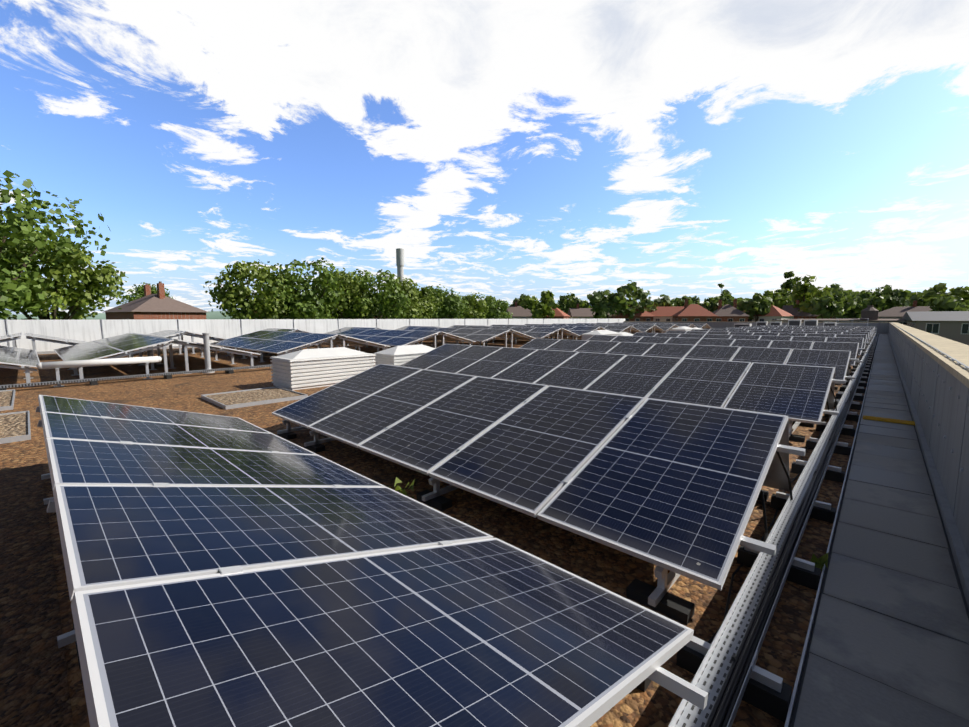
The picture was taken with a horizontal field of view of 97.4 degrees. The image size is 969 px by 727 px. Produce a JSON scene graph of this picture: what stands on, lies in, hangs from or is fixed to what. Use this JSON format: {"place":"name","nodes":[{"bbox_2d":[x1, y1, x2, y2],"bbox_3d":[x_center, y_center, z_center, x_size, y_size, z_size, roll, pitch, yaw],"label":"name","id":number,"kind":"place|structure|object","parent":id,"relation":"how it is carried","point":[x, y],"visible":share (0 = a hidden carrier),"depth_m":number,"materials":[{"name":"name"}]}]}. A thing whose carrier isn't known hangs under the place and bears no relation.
{"place":"outdoors","nodes":[
{"label":"outdoors","id":0,"kind":"place"},
{"bbox_2d":[0,311,231,319],"bbox_3d":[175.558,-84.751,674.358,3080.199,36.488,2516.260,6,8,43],"label":"hills","id":1,"kind":"structure","parent":0,"point":[209,315],"depth_m":1113.11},
{"bbox_2d":[0,388,300,437],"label":"gravel patch","id":2,"kind":"object","parent":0,"point":[12,425],"visible":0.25,"depth_m":8.24,"materials":[{"name":"beige gravel"}]},
{"bbox_2d":[0,0,968,313],"label":"sky","id":3,"kind":"structure","parent":0,"point":[510,149],"materials":[{"name":"blue"}]},
{"bbox_2d":[860,305,878,319],"bbox_3d":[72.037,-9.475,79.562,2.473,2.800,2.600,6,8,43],"label":"house","id":4,"kind":"structure","parent":0,"point":[870,312],"depth_m":78.79,"materials":[{"name":"tile"}]},
{"label":"land","id":5,"kind":"structure","parent":0,"visible":0},
{"bbox_2d":[396,248,403,282],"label":"stack","id":6,"kind":"object","parent":5,"relation":"on","point":[400,260],"visible":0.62,"depth_m":125.30,"materials":[{"name":"grey metal"}]},
{"bbox_2d":[0,226,964,321],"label":"trunks","id":7,"kind":"object","parent":5,"relation":"on","point":[53,313],"visible":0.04,"depth_m":35.21,"materials":[{"name":"brown plant"}]},
{"bbox_2d":[0,170,512,319],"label":"leaves","id":8,"kind":"object","parent":7,"relation":"attached to","point":[305,308],"visible":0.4,"depth_m":34.00,"materials":[{"name":"green plant"}]},
{"bbox_2d":[0,226,968,319],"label":"leaves","id":9,"kind":"object","parent":7,"relation":"attached to","point":[88,287],"visible":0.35,"depth_m":44.97,"materials":[{"name":"green plant"}]},
{"bbox_2d":[371,271,968,319],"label":"leaves","id":10,"kind":"object","parent":7,"relation":"attached to","point":[841,303],"visible":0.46,"depth_m":122.30,"materials":[{"name":"green plant"}]},
{"bbox_2d":[104,281,968,344],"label":"houses","id":11,"kind":"structure","parent":5,"relation":"on","point":[952,325],"depth_m":80.12,"materials":[{"name":"brick"}]},
{"bbox_3d":[5.938,0.973,26.546,29.300,3.690,74.520,6,8,43],"label":"building body","id":12,"kind":"object","parent":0,"visible":0},
{"bbox_2d":[0,330,869,726],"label":"roof gravel","id":13,"kind":"structure","parent":12,"relation":"on","point":[618,572],"depth_m":3.52,"materials":[{"name":"brown gravel"}]},
{"bbox_2d":[0,464,73,726],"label":"shadow","id":14,"kind":"object","parent":13,"relation":"on","point":[34,688],"visible":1,"depth_m":2.36},
{"bbox_2d":[54,363,152,386],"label":"pipe supports","id":15,"kind":"object","parent":13,"relation":"on","point":[58,374],"visible":0.94,"depth_m":10.19,"materials":[{"name":"grey metal"}]},
{"bbox_2d":[37,356,161,368],"bbox_3d":[-9.636,-0.032,10.778,0.170,0.170,2.370,6,8,43],"label":"white pipe","id":16,"kind":"object","parent":15,"relation":"on","point":[88,363],"visible":1,"depth_m":10.64,"materials":[{"name":"paint"}]},
{"bbox_2d":[0,370,233,389],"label":"support blocks","id":17,"kind":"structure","parent":13,"relation":"on","point":[92,383],"depth_m":11.45,"materials":[{"name":"grey concrete"}]},
{"bbox_2d":[0,365,271,387],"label":"cable tray","id":18,"kind":"object","parent":17,"relation":"on","point":[105,378],"visible":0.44,"depth_m":10.86,"materials":[{"name":"grey metal"}]},
{"bbox_2d":[0,386,307,443],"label":"frames","id":19,"kind":"structure","parent":13,"relation":"on","point":[28,436],"depth_m":7.93,"materials":[{"name":"grey metal"}]},
{"bbox_2d":[202,333,214,372],"bbox_3d":[-8.290,-0.315,12.717,0.320,1.190,0.320,6,8,43],"label":"vent pipe","id":20,"kind":"object","parent":13,"relation":"on","point":[207,350],"visible":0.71,"depth_m":12.66,"materials":[{"name":"grey plastic"}]},
{"bbox_2d":[0,318,624,353],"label":"parapet wall","id":21,"kind":"structure","parent":13,"relation":"on","point":[87,330],"depth_m":23.75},
{"bbox_2d":[0,324,710,386],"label":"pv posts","id":22,"kind":"object","parent":13,"relation":"on","point":[27,369],"visible":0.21,"depth_m":16.39,"materials":[{"name":"silver metal"}]},
{"bbox_2d":[50,366,850,691],"bbox_3d":[15.063,-0.919,23.691,8.912,0.060,55.060,6,8,43],"label":"pv feet","id":23,"kind":"object","parent":13,"relation":"on","point":[682,610],"visible":0.04,"depth_m":2.46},
{"bbox_2d":[36,328,876,709],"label":"pv rails","id":24,"kind":"object","parent":23,"relation":"on","point":[676,684],"visible":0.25,"depth_m":2.39,"materials":[{"name":"silver metal"}]},
{"bbox_2d":[0,322,874,726],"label":"solar panels","id":25,"kind":"object","parent":24,"relation":"on","point":[358,600],"visible":0.98,"depth_m":2.34,"materials":[{"name":"blue glass"}]},
{"bbox_2d":[705,328,871,490],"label":"pv deflectors","id":26,"kind":"object","parent":24,"relation":"attached to","point":[776,477],"visible":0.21,"depth_m":3.77,"materials":[{"name":"grey metal"}]},
{"bbox_2d":[270,326,700,389],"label":"skylights","id":27,"kind":"object","parent":13,"relation":"on","point":[308,368],"visible":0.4,"depth_m":10.38,"materials":[{"name":"white paint"}]},
{"bbox_2d":[389,477,827,572],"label":"weeds","id":28,"kind":"object","parent":13,"relation":"on","point":[821,561],"visible":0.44,"depth_m":2.73,"materials":[{"name":"green plant"}]},
{"bbox_2d":[676,335,878,721],"bbox_3d":[18.347,-0.575,20.307,0.430,0.095,59.900,6,8,43],"label":"tray feet","id":29,"kind":"object","parent":13,"relation":"on","point":[767,699],"visible":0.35,"depth_m":2.62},
{"bbox_2d":[668,333,878,726],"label":"cable tray","id":30,"kind":"object","parent":29,"relation":"on","point":[718,652],"visible":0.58,"depth_m":2.23,"materials":[{"name":"silver metal"}]},
{"bbox_2d":[734,320,835,326],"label":"ac units","id":31,"kind":"object","parent":13,"relation":"on","point":[766,322],"visible":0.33,"depth_m":46.33},
{"bbox_2d":[735,321,834,326],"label":"ac grilles","id":32,"kind":"object","parent":31,"relation":"attached to","point":[807,323],"visible":0.46,"depth_m":45.55,"materials":[{"name":"grey metal"}]},
{"bbox_2d":[705,332,876,726],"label":"cables","id":33,"kind":"object","parent":13,"relation":"on","point":[742,658],"visible":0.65,"depth_m":2.37,"materials":[{"name":"black plastic"}]},
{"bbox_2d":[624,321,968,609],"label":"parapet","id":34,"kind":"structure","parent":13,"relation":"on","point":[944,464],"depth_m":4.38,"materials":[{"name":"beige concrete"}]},
{"bbox_2d":[889,322,968,471],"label":"parapet fixings","id":35,"kind":"object","parent":34,"relation":"attached to","point":[950,388],"visible":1,"depth_m":5.32,"materials":[{"name":"silver metal"}]},
{"bbox_2d":[784,333,879,726],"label":"edging","id":36,"kind":"object","parent":13,"relation":"on","point":[795,689],"visible":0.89,"depth_m":2.29,"materials":[{"name":"black metal"}]},
{"bbox_2d":[836,318,868,325],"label":"plant steel","id":37,"kind":"object","parent":13,"relation":"on","point":[852,323],"visible":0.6,"depth_m":44.14,"materials":[{"name":"grey metal"}]},
{"bbox_2d":[790,334,968,726],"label":"walkway","id":38,"kind":"structure","parent":13,"relation":"on","point":[889,646],"depth_m":2.38,"materials":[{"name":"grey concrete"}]},
{"bbox_2d":[863,415,914,424],"bbox_3d":[6.275,0.879,6.599,0.610,0.016,0.270,6,8,43],"label":"yellow strip","id":39,"kind":"object","parent":38,"relation":"on","point":[889,420],"visible":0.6,"depth_m":6.56,"materials":[{"name":"yellow paint"}]}
]}

